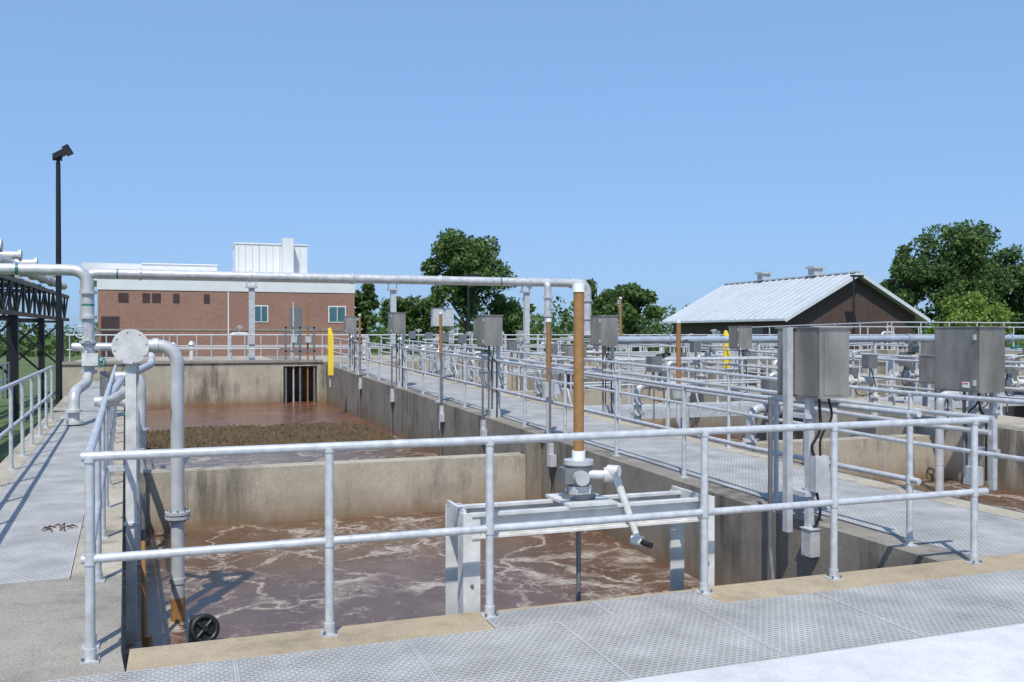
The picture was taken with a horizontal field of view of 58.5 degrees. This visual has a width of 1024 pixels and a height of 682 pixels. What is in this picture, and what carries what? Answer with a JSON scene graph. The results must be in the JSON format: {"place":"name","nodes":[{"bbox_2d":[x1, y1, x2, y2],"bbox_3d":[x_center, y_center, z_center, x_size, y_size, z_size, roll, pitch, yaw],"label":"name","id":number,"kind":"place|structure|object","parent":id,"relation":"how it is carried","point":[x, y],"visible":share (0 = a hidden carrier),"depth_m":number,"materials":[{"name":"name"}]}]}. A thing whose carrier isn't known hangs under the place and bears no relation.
{"place":"outdoors","nodes":[
{"label":"outdoors","id":0,"kind":"place"},
{"bbox_2d":[97,278,354,356],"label":"walls","id":1,"kind":"structure","parent":0,"point":[225,310],"depth_m":90.61,"materials":[{"name":"red brick"}]},
{"bbox_2d":[82,262,217,286],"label":"penthouse","id":2,"kind":"object","parent":1,"relation":"on","point":[168,266],"visible":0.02,"depth_m":94.02,"materials":[{"name":"white metal"}]},
{"bbox_2d":[101,293,345,356],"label":"windows","id":3,"kind":"structure","parent":1,"relation":"attached to","point":[336,314],"depth_m":90.16,"materials":[{"name":"glass"}]},
{"bbox_2d":[231,238,307,272],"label":"rooftop unit","id":4,"kind":"object","parent":1,"relation":"on","point":[287,255],"visible":0.66,"depth_m":96.58,"materials":[{"name":"white metal"}]},
{"bbox_2d":[328,327,332,386],"bbox_3d":[-6.014,0.540,30.288,0.170,1.981,0.140,0,0,-20],"label":"yellow rescue pole cover","id":5,"kind":"object","parent":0,"point":[330,352],"visible":1,"depth_m":30.22,"materials":[{"name":"plastic"}]},
{"bbox_2d":[62,352,732,418],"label":"raised concrete deck","id":6,"kind":"structure","parent":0,"point":[220,380],"depth_m":35.34,"materials":[{"name":"beige concrete"}]},
{"bbox_2d":[66,334,279,361],"bbox_3d":[-12.704,0.300,34.701,7.600,1.094,0.090,0,0,-20],"label":"safety railing","id":7,"kind":"object","parent":6,"relation":"on","point":[211,348],"visible":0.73,"depth_m":35.10,"materials":[{"name":"metal"}]},
{"bbox_2d":[284,301,315,402],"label":"sluice gate","id":8,"kind":"structure","parent":6,"relation":"attached to","point":[307,339],"depth_m":36.06,"materials":[{"name":"grey metal"}]},
{"bbox_2d":[80,268,592,360],"bbox_3d":[-6.116,-0.975,37.138,20.825,3.605,1.040,0,0,-20],"label":"overhead air pipe","id":9,"kind":"object","parent":6,"relation":"on","point":[140,274],"visible":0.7,"depth_m":37.33,"materials":[{"name":"metal"}]},
{"bbox_2d":[430,308,453,346],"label":"electrical cabinet","id":10,"kind":"object","parent":6,"relation":"on","point":[448,317],"visible":0.65,"depth_m":39.16,"materials":[{"name":"metal"}]},
{"bbox_2d":[163,335,854,356],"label":"safety railing","id":11,"kind":"object","parent":6,"relation":"on","point":[196,345],"visible":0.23,"depth_m":46.37,"materials":[{"name":"metal"}]},
{"bbox_2d":[143,326,911,359],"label":"deck equipment","id":12,"kind":"object","parent":6,"relation":"on","point":[191,352],"visible":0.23,"depth_m":42.27,"materials":[{"name":"metal"}]},
{"bbox_2d":[326,334,934,360],"bbox_3d":[8.842,0.241,42.458,34.600,1.094,0.090,0,0,-20],"label":"safety railing","id":13,"kind":"object","parent":6,"relation":"on","point":[437,335],"visible":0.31,"depth_m":39.64,"materials":[{"name":"metal"}]},
{"bbox_2d":[0,335,919,462],"bbox_3d":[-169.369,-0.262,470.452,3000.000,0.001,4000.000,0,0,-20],"label":"ground","id":14,"kind":"structure","parent":0,"point":[26,368],"depth_m":50.91,"materials":[{"name":"green plant"}]},
{"bbox_2d":[0,275,69,421],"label":"steel pipe rack","id":15,"kind":"object","parent":14,"relation":"on","point":[10,316],"visible":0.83,"depth_m":39.90,"materials":[{"name":"metal"}]},
{"bbox_2d":[0,239,67,289],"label":"overhead air pipe","id":16,"kind":"object","parent":15,"relation":"on","point":[16,257],"visible":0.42,"depth_m":38.28,"materials":[{"name":"metal"}]},
{"bbox_2d":[0,383,123,659],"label":"concrete walkway","id":17,"kind":"structure","parent":14,"relation":"on","point":[113,543],"depth_m":9.93,"materials":[{"name":"grey concrete"}]},
{"bbox_2d":[0,365,54,486],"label":"safety railing","id":18,"kind":"object","parent":17,"relation":"on","point":[20,420],"visible":1,"depth_m":13.79,"materials":[{"name":"metal"}]},
{"bbox_2d":[0,381,99,583],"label":"walkway grating","id":19,"kind":"object","parent":17,"relation":"on","point":[43,487],"visible":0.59,"depth_m":9.13,"materials":[{"name":"metal"}]},
{"bbox_2d":[0,263,154,425],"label":"overhead air pipe","id":20,"kind":"object","parent":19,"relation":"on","point":[88,345],"visible":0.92,"depth_m":18.31,"materials":[{"name":"metal"}]},
{"bbox_2d":[81,365,117,650],"bbox_3d":[-5.118,1.074,11.643,0.095,1.095,14.662,0,0,-23],"label":"safety railing","id":21,"kind":"object","parent":17,"relation":"on","point":[102,436],"visible":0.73,"depth_m":7.29,"materials":[{"name":"metal"}]},
{"bbox_2d":[52,144,73,404],"bbox_3d":[-13.469,-1.395,27.451,0.568,8.993,0.360,0,0,-20],"label":"street lamp","id":22,"kind":"object","parent":14,"relation":"on","point":[65,150],"visible":0.84,"depth_m":27.34,"materials":[{"name":"black metal"}]},
{"bbox_2d":[355,283,379,340],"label":"deciduous tree","id":23,"kind":"object","parent":14,"relation":"on","point":[366,302],"visible":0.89,"depth_m":103.98,"materials":[{"name":"green plant"}]},
{"bbox_2d":[378,294,445,354],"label":"deciduous tree","id":24,"kind":"object","parent":14,"relation":"on","point":[415,320],"visible":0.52,"depth_m":125.37,"materials":[{"name":"green plant"}]},
{"bbox_2d":[420,227,517,349],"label":"deciduous tree","id":25,"kind":"object","parent":14,"relation":"on","point":[461,255],"visible":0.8,"depth_m":107.78,"materials":[{"name":"green plant"}]},
{"bbox_2d":[465,273,479,343],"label":"street lamp","id":26,"kind":"object","parent":14,"relation":"on","point":[468,313],"visible":0.67,"depth_m":59.49,"materials":[{"name":"black metal"}]},
{"bbox_2d":[485,293,535,341],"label":"deciduous tree","id":27,"kind":"object","parent":14,"relation":"on","point":[512,320],"visible":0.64,"depth_m":112.87,"materials":[{"name":"green plant"}]},
{"bbox_2d":[0,553,1023,681],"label":"concrete deck","id":28,"kind":"structure","parent":14,"relation":"on","point":[42,628],"depth_m":5.05,"materials":[{"name":"beige concrete"}]},
{"bbox_2d":[39,569,1023,681],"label":"foreground grating","id":29,"kind":"object","parent":28,"relation":"on","point":[621,639],"visible":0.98,"depth_m":5.15,"materials":[{"name":"metal"}]},
{"bbox_2d":[80,416,989,664],"bbox_3d":[0.653,1.119,5.803,6.165,1.094,0.090,0,0,-20],"label":"safety railing","id":30,"kind":"object","parent":28,"relation":"on","point":[328,541],"visible":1,"depth_m":5.50,"materials":[{"name":"metal"}]},
{"bbox_2d":[0,296,1023,356],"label":"distant trees","id":31,"kind":"object","parent":14,"relation":"on","point":[655,327],"visible":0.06,"depth_m":158.71,"materials":[{"name":"green plant"}]},
{"bbox_2d":[123,384,934,532],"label":"tank divider wall","id":32,"kind":"structure","parent":14,"relation":"on","point":[215,496],"depth_m":13.63,"materials":[{"name":"concrete"}]},
{"bbox_2d":[476,351,658,390],"bbox_3d":[1.699,0.864,26.286,5.700,1.094,0.090,0,0,-20],"label":"safety railing","id":33,"kind":"object","parent":32,"relation":"on","point":[655,352],"visible":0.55,"depth_m":26.16,"materials":[{"name":"metal"}]},
{"bbox_2d":[561,344,587,389],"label":"electrical cabinet","id":34,"kind":"object","parent":32,"relation":"on","point":[567,349],"visible":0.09,"depth_m":26.20,"materials":[{"name":"silver metal"}]},
{"bbox_2d":[589,315,618,413],"bbox_3d":[1.781,0.493,17.651,0.406,1.965,0.540,0,0,-20],"label":"electrical cabinet","id":35,"kind":"object","parent":32,"relation":"on","point":[604,330],"visible":0.91,"depth_m":17.50,"materials":[{"name":"silver metal"}]},
{"bbox_2d":[672,319,700,428],"bbox_3d":[2.956,1.361,15.636,0.508,3.460,0.260,0,0,-20],"label":"valve actuator stem","id":36,"kind":"object","parent":32,"relation":"on","point":[676,394],"visible":0.39,"depth_m":15.55,"materials":[{"name":"metal"}]},
{"bbox_2d":[919,340,953,408],"bbox_3d":[9.603,0.771,20.576,0.566,1.565,0.590,0,0,-20],"label":"electrical cabinet","id":37,"kind":"object","parent":32,"relation":"on","point":[927,347],"visible":0.03,"depth_m":20.53,"materials":[{"name":"silver metal"}]},
{"bbox_2d":[586,278,618,315],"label":"deciduous tree","id":38,"kind":"object","parent":14,"relation":"on","point":[603,298],"visible":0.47,"depth_m":118.66,"materials":[{"name":"green plant"}]},
{"bbox_2d":[602,282,664,351],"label":"deciduous tree","id":39,"kind":"object","parent":14,"relation":"on","point":[635,297],"visible":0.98,"depth_m":99.38,"materials":[{"name":"green plant"}]},
{"bbox_2d":[326,364,1023,585],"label":"concrete walkway","id":40,"kind":"structure","parent":14,"relation":"on","point":[741,548],"depth_m":10.96,"materials":[{"name":"grey concrete"}]},
{"bbox_2d":[343,316,356,371],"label":"electrical cabinet","id":41,"kind":"object","parent":40,"relation":"on","point":[349,324],"visible":0.94,"depth_m":31.33,"materials":[{"name":"silver metal"}]},
{"bbox_2d":[387,312,405,386],"bbox_3d":[-3.095,0.276,24.609,0.426,2.095,0.540,0,0,-20],"label":"electrical cabinet","id":42,"kind":"object","parent":40,"relation":"on","point":[396,323],"visible":0.98,"depth_m":24.46,"materials":[{"name":"silver metal"}]},
{"bbox_2d":[435,311,457,429],"bbox_3d":[-1.455,1.052,20.210,0.508,3.410,0.260,0,0,-20],"label":"valve actuator stem","id":43,"kind":"object","parent":40,"relation":"attached to","point":[446,364],"visible":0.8,"depth_m":20.13,"materials":[{"name":"metal"}]},
{"bbox_2d":[414,369,562,375],"bbox_3d":[-0.495,1.079,32.380,5.800,0.170,1.150,0,0,-20],"label":"steel footbridge","id":44,"kind":"object","parent":40,"relation":"attached to","point":[447,372],"visible":0.07,"depth_m":31.53,"materials":[{"name":"metal"}]},
{"bbox_2d":[422,339,572,363],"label":"safety railing","id":45,"kind":"object","parent":44,"relation":"on","point":[502,344],"visible":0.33,"depth_m":32.01,"materials":[{"name":"metal"}]},
{"bbox_2d":[476,315,503,417],"bbox_3d":[-0.419,0.522,17.178,0.406,2.015,0.540,0,0,-20],"label":"electrical cabinet","id":46,"kind":"object","parent":40,"relation":"on","point":[489,330],"visible":1,"depth_m":17.04,"materials":[{"name":"silver metal"}]},
{"bbox_2d":[541,318,572,442],"bbox_3d":[0.696,1.320,14.503,0.508,3.360,0.260,0,0,-20],"label":"valve actuator stem","id":47,"kind":"object","parent":40,"relation":"attached to","point":[556,388],"visible":0.56,"depth_m":14.42,"materials":[{"name":"metal"}]},
{"bbox_2d":[333,337,921,546],"bbox_3d":[-1.878,0.756,21.517,0.090,1.582,30.250,0,0,-20],"label":"safety railing","id":48,"kind":"object","parent":40,"relation":"on","point":[909,479],"visible":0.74,"depth_m":10.57,"materials":[{"name":"metal"}]},
{"bbox_2d":[335,364,1023,556],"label":"walkway grating","id":49,"kind":"object","parent":40,"relation":"on","point":[941,525],"visible":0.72,"depth_m":10.57,"materials":[{"name":"metal"}]},
{"bbox_2d":[380,337,1023,491],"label":"safety railing","id":50,"kind":"object","parent":40,"relation":"on","point":[729,411],"visible":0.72,"depth_m":13.19,"materials":[{"name":"metal"}]},
{"bbox_2d":[768,327,852,579],"bbox_3d":[2.693,1.359,8.362,0.474,2.975,0.651,0,0,-20],"label":"electrical cabinet","id":51,"kind":"object","parent":40,"relation":"on","point":[813,363],"visible":0.88,"depth_m":8.22,"materials":[{"name":"silver metal"}]},
{"bbox_2d":[932,326,1007,489],"bbox_3d":[5.057,0.736,10.117,0.426,1.795,0.660,0,0,-20],"label":"electrical cabinet","id":52,"kind":"object","parent":40,"relation":"on","point":[970,360],"visible":0.77,"depth_m":9.99,"materials":[{"name":"silver metal"}]},
{"bbox_2d":[516,362,1023,493],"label":"concrete walkway","id":53,"kind":"structure","parent":14,"relation":"on","point":[1010,441],"depth_m":18.00,"materials":[{"name":"beige concrete"}]},
{"bbox_2d":[617,297,625,369],"bbox_3d":[4.068,0.427,33.354,0.508,4.060,0.260,0,0,-20],"label":"valve actuator stem","id":54,"kind":"object","parent":53,"relation":"on","point":[623,346],"visible":0.55,"depth_m":33.27,"materials":[{"name":"metal"}]},
{"bbox_2d":[568,401,765,418],"bbox_3d":[3.731,1.563,20.646,5.800,0.220,1.200,0,0,-20],"label":"steel footbridge","id":55,"kind":"object","parent":53,"relation":"attached to","point":[647,410],"visible":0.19,"depth_m":20.27,"materials":[{"name":"metal"}]},
{"bbox_2d":[552,356,770,404],"bbox_3d":[3.562,0.923,21.112,5.700,1.094,0.090,0,0,-20],"label":"safety railing","id":56,"kind":"object","parent":55,"relation":"on","point":[716,380],"visible":0.3,"depth_m":21.43,"materials":[{"name":"metal"}]},
{"bbox_2d":[570,357,777,408],"bbox_3d":[3.901,0.930,20.171,5.700,1.094,0.090,0,0,-20],"label":"safety railing","id":57,"kind":"object","parent":55,"relation":"on","point":[691,359],"visible":0.51,"depth_m":20.20,"materials":[{"name":"metal"}]},
{"bbox_2d":[385,342,1023,434],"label":"conduit run","id":58,"kind":"object","parent":53,"relation":"on","point":[924,411],"visible":0.68,"depth_m":13.89,"materials":[{"name":"metal"}]},
{"bbox_2d":[473,319,490,386],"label":"electrical cabinet","id":59,"kind":"object","parent":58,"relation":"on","point":[475,335],"visible":0.25,"depth_m":24.84,"materials":[{"name":"silver metal"}]},
{"bbox_2d":[917,355,954,417],"bbox_3d":[7.857,0.924,16.866,0.466,1.315,0.540,0,0,-20],"label":"electrical cabinet","id":60,"kind":"object","parent":58,"relation":"attached to","point":[926,368],"visible":0.27,"depth_m":16.84,"materials":[{"name":"silver metal"}]},
{"bbox_2d":[728,326,752,392],"bbox_3d":[5.836,0.475,23.362,0.426,1.715,0.540,0,0,-20],"label":"electrical cabinet","id":61,"kind":"object","parent":53,"relation":"on","point":[740,337],"visible":0.67,"depth_m":23.18,"materials":[{"name":"silver metal"}]},
{"bbox_2d":[525,337,1023,404],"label":"safety railing","id":62,"kind":"object","parent":53,"relation":"on","point":[893,386],"visible":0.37,"depth_m":23.15,"materials":[{"name":"metal"}]},
{"bbox_2d":[560,337,1023,415],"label":"safety railing","id":63,"kind":"object","parent":53,"relation":"on","point":[1001,393],"visible":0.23,"depth_m":21.69,"materials":[{"name":"metal"}]},
{"bbox_2d":[863,393,1023,407],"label":"steel footbridge","id":64,"kind":"object","parent":53,"relation":"attached to","point":[957,404],"visible":0.06,"depth_m":22.74,"materials":[{"name":"metal"}]},
{"bbox_2d":[870,355,1023,399],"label":"safety railing","id":65,"kind":"object","parent":64,"relation":"on","point":[916,370],"visible":0.16,"depth_m":22.30,"materials":[{"name":"metal"}]},
{"bbox_2d":[681,360,1023,417],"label":"concrete walkway","id":66,"kind":"structure","parent":14,"relation":"on","point":[1016,411],"depth_m":28.87,"materials":[{"name":"grey concrete"}]},
{"bbox_2d":[687,343,1023,374],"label":"safety railing","id":67,"kind":"object","parent":66,"relation":"on","point":[688,349],"visible":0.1,"depth_m":30.53,"materials":[{"name":"metal"}]},
{"bbox_2d":[717,342,1022,372],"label":"safety railing","id":68,"kind":"object","parent":66,"relation":"on","point":[878,343],"visible":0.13,"depth_m":31.68,"materials":[{"name":"metal"}]},
{"bbox_2d":[748,349,1023,378],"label":"raised concrete tank","id":69,"kind":"object","parent":14,"relation":"on","point":[881,368],"visible":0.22,"depth_m":32.94,"materials":[{"name":"beige concrete"}]},
{"bbox_2d":[752,322,888,348],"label":"safety railing","id":70,"kind":"object","parent":69,"relation":"on","point":[811,325],"visible":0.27,"depth_m":36.79,"materials":[{"name":"metal"}]},
{"bbox_2d":[812,326,1023,348],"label":"safety railing","id":71,"kind":"object","parent":69,"relation":"on","point":[901,326],"visible":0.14,"depth_m":39.38,"materials":[{"name":"metal"}]},
{"bbox_2d":[889,322,1023,350],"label":"safety railing","id":72,"kind":"object","parent":69,"relation":"on","point":[949,325],"visible":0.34,"depth_m":34.65,"materials":[{"name":"metal"}]},
{"bbox_2d":[879,244,945,333],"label":"deciduous tree","id":73,"kind":"object","parent":14,"relation":"on","point":[911,273],"visible":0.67,"depth_m":83.47,"materials":[{"name":"green plant"}]},
{"bbox_2d":[897,219,1019,323],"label":"deciduous tree","id":74,"kind":"object","parent":14,"relation":"on","point":[964,252],"visible":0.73,"depth_m":82.97,"materials":[{"name":"green plant"}]},
{"bbox_2d":[926,290,1013,334],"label":"leafy shrub","id":75,"kind":"object","parent":14,"relation":"on","point":[969,311],"visible":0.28,"depth_m":78.04,"materials":[{"name":"green plant"}]},
{"bbox_2d":[972,243,1023,345],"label":"deciduous tree","id":76,"kind":"object","parent":14,"relation":"on","point":[1011,256],"visible":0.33,"depth_m":86.37,"materials":[{"name":"green plant"}]},
{"bbox_2d":[0,0,1023,334],"label":"sky","id":77,"kind":"structure","parent":0,"point":[680,150],"materials":[{"name":"blue"}]},
{"bbox_2d":[123,400,1023,671],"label":"water","id":78,"kind":"structure","parent":0,"point":[248,593],"depth_m":10.61,"materials":[{"name":"brown liquid"}]},
{"bbox_2d":[98,329,190,631],"bbox_3d":[-5.460,1.335,12.790,0.779,2.955,10.246,0,0,-26],"label":"air drop pipe","id":79,"kind":"object","parent":78,"relation":"in","point":[131,348],"visible":0.93,"depth_m":8.54,"materials":[{"name":"metal"}]},
{"bbox_2d":[94,396,144,550],"bbox_3d":[-4.729,1.747,11.023,0.560,2.158,0.299,0,0,-20],"label":"air drop pipe","id":80,"kind":"object","parent":79,"relation":"attached to","point":[98,399],"visible":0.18,"depth_m":11.09,"materials":[{"name":"metal"}]},
{"bbox_2d":[115,372,149,469],"bbox_3d":[-5.990,1.641,14.437,0.500,2.318,0.240,0,0,-20],"label":"air drop pipe","id":81,"kind":"object","parent":79,"relation":"attached to","point":[141,394],"visible":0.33,"depth_m":14.42,"materials":[{"name":"metal"}]},
{"bbox_2d":[141,492,152,647],"bbox_3d":[-3.249,2.152,8.087,0.076,1.407,1.452,0,0,-24],"label":"guide pipe","id":82,"kind":"object","parent":78,"relation":"in","point":[147,640],"visible":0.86,"depth_m":7.87,"materials":[{"name":"grey metal"}]},
{"bbox_2d":[188,613,219,642],"bbox_3d":[-2.689,2.533,7.985,0.257,0.334,0.306,0,0,-20],"label":"floating valve handwheel","id":83,"kind":"object","parent":78,"relation":"on","point":[206,626],"visible":0.92,"depth_m":7.90,"materials":[{"name":"black paint"}]},
{"bbox_2d":[146,421,396,449],"bbox_3d":[-6.713,2.493,24.194,6.455,0.168,6.525,0,0,-20],"label":"floating scum","id":84,"kind":"object","parent":78,"relation":"on","point":[250,434],"visible":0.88,"depth_m":24.02,"materials":[{"name":"brown"}]},
{"bbox_2d":[405,329,432,369],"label":"valve assembly","id":85,"kind":"object","parent":78,"relation":"in","point":[412,335],"visible":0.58,"depth_m":34.26,"materials":[{"name":"metal"}]},
{"bbox_2d":[418,330,450,377],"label":"valve assembly","id":86,"kind":"object","parent":78,"relation":"in","point":[428,335],"visible":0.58,"depth_m":31.78,"materials":[{"name":"metal"}]},
{"bbox_2d":[433,331,467,380],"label":"valve assembly","id":87,"kind":"object","parent":78,"relation":"in","point":[445,337],"visible":0.53,"depth_m":29.89,"materials":[{"name":"metal"}]},
{"bbox_2d":[449,332,485,380],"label":"valve assembly","id":88,"kind":"object","parent":78,"relation":"in","point":[462,338],"visible":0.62,"depth_m":27.99,"materials":[{"name":"metal"}]},
{"bbox_2d":[468,346,507,389],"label":"valve assembly","id":89,"kind":"object","parent":78,"relation":"in","point":[505,378],"visible":0.2,"depth_m":26.30,"materials":[{"name":"metal"}]},
{"bbox_2d":[500,338,538,399],"bbox_3d":[0.186,1.327,23.931,1.195,2.804,0.387,0,0,-20],"label":"valve assembly","id":90,"kind":"object","parent":78,"relation":"in","point":[511,345],"visible":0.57,"depth_m":23.77,"materials":[{"name":"metal"}]},
{"bbox_2d":[534,341,572,400],"bbox_3d":[1.100,1.369,21.391,1.195,2.756,0.387,0,0,-20],"label":"valve assembly","id":91,"kind":"object","parent":78,"relation":"in","point":[554,351],"visible":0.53,"depth_m":21.22,"materials":[{"name":"metal"}]},
{"bbox_2d":[445,283,714,614],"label":"sluice gate","id":92,"kind":"structure","parent":78,"relation":"in","point":[578,497],"depth_m":6.04,"materials":[{"name":"metal"}]},
{"bbox_2d":[631,353,689,427],"bbox_3d":[2.760,1.497,16.782,1.195,2.571,0.387,0,0,-20],"label":"valve assembly","id":93,"kind":"object","parent":78,"relation":"in","point":[638,403],"visible":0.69,"depth_m":16.62,"materials":[{"name":"metal"}]},
{"bbox_2d":[665,339,704,425],"bbox_3d":[4.660,1.331,24.479,1.195,2.786,0.387,0,0,-20],"label":"valve assembly","id":94,"kind":"object","parent":78,"relation":"in","point":[695,346],"visible":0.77,"depth_m":24.44,"materials":[{"name":"metal"}]},
{"bbox_2d":[696,343,726,381],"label":"valve assembly","id":95,"kind":"object","parent":78,"relation":"in","point":[712,353],"visible":0.17,"depth_m":29.33,"materials":[{"name":"metal"}]},
{"bbox_2d":[742,373,804,462],"bbox_3d":[3.933,1.629,13.379,1.195,2.358,0.387,0,0,-20],"label":"valve assembly","id":96,"kind":"object","parent":78,"relation":"in","point":[751,438],"visible":0.3,"depth_m":13.22,"materials":[{"name":"metal"}]},
{"bbox_2d":[618,334,1023,421],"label":"process pipe","id":97,"kind":"object","parent":78,"relation":"on","point":[668,339],"visible":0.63,"depth_m":25.23,"materials":[{"name":"metal"}]},
{"bbox_2d":[830,351,880,435],"bbox_3d":[6.895,1.486,18.270,1.195,2.571,0.387,0,0,-20],"label":"valve assembly","id":98,"kind":"object","parent":78,"relation":"in","point":[869,361],"visible":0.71,"depth_m":18.24,"materials":[{"name":"metal"}]},
{"bbox_2d":[888,342,918,383],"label":"valve assembly","id":99,"kind":"object","parent":78,"relation":"in","point":[913,346],"visible":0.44,"depth_m":27.51,"materials":[{"name":"metal"}]},
{"bbox_2d":[886,351,927,405],"bbox_3d":[9.293,1.494,21.366,1.195,2.508,0.387,0,0,-20],"label":"valve assembly","id":100,"kind":"object","parent":78,"relation":"in","point":[909,372],"visible":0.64,"depth_m":21.27,"materials":[{"name":"metal"}]},
{"bbox_2d":[935,391,988,491],"bbox_3d":[7.810,1.579,15.731,1.195,2.424,0.387,0,0,-20],"label":"valve assembly","id":101,"kind":"object","parent":78,"relation":"in","point":[939,458],"visible":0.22,"depth_m":15.56,"materials":[{"name":"metal"}]},
{"bbox_2d":[988,356,1023,411],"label":"valve assembly","id":102,"kind":"object","parent":78,"relation":"in","point":[1012,380],"visible":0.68,"depth_m":18.68,"materials":[{"name":"metal"}]},
{"bbox_2d":[674,278,914,352],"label":"walls","id":103,"kind":"structure","parent":0,"point":[871,305],"depth_m":70.37,"materials":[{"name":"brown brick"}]},
{"bbox_2d":[661,271,930,322],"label":"roof","id":104,"kind":"structure","parent":103,"relation":"on","point":[783,299],"depth_m":73.96,"materials":[{"name":"metal"}]},
{"bbox_2d":[755,266,824,280],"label":"roof vents","id":105,"kind":"object","parent":104,"relation":"on","point":[812,271],"visible":0.95,"depth_m":74.25,"materials":[{"name":"silver metal"}]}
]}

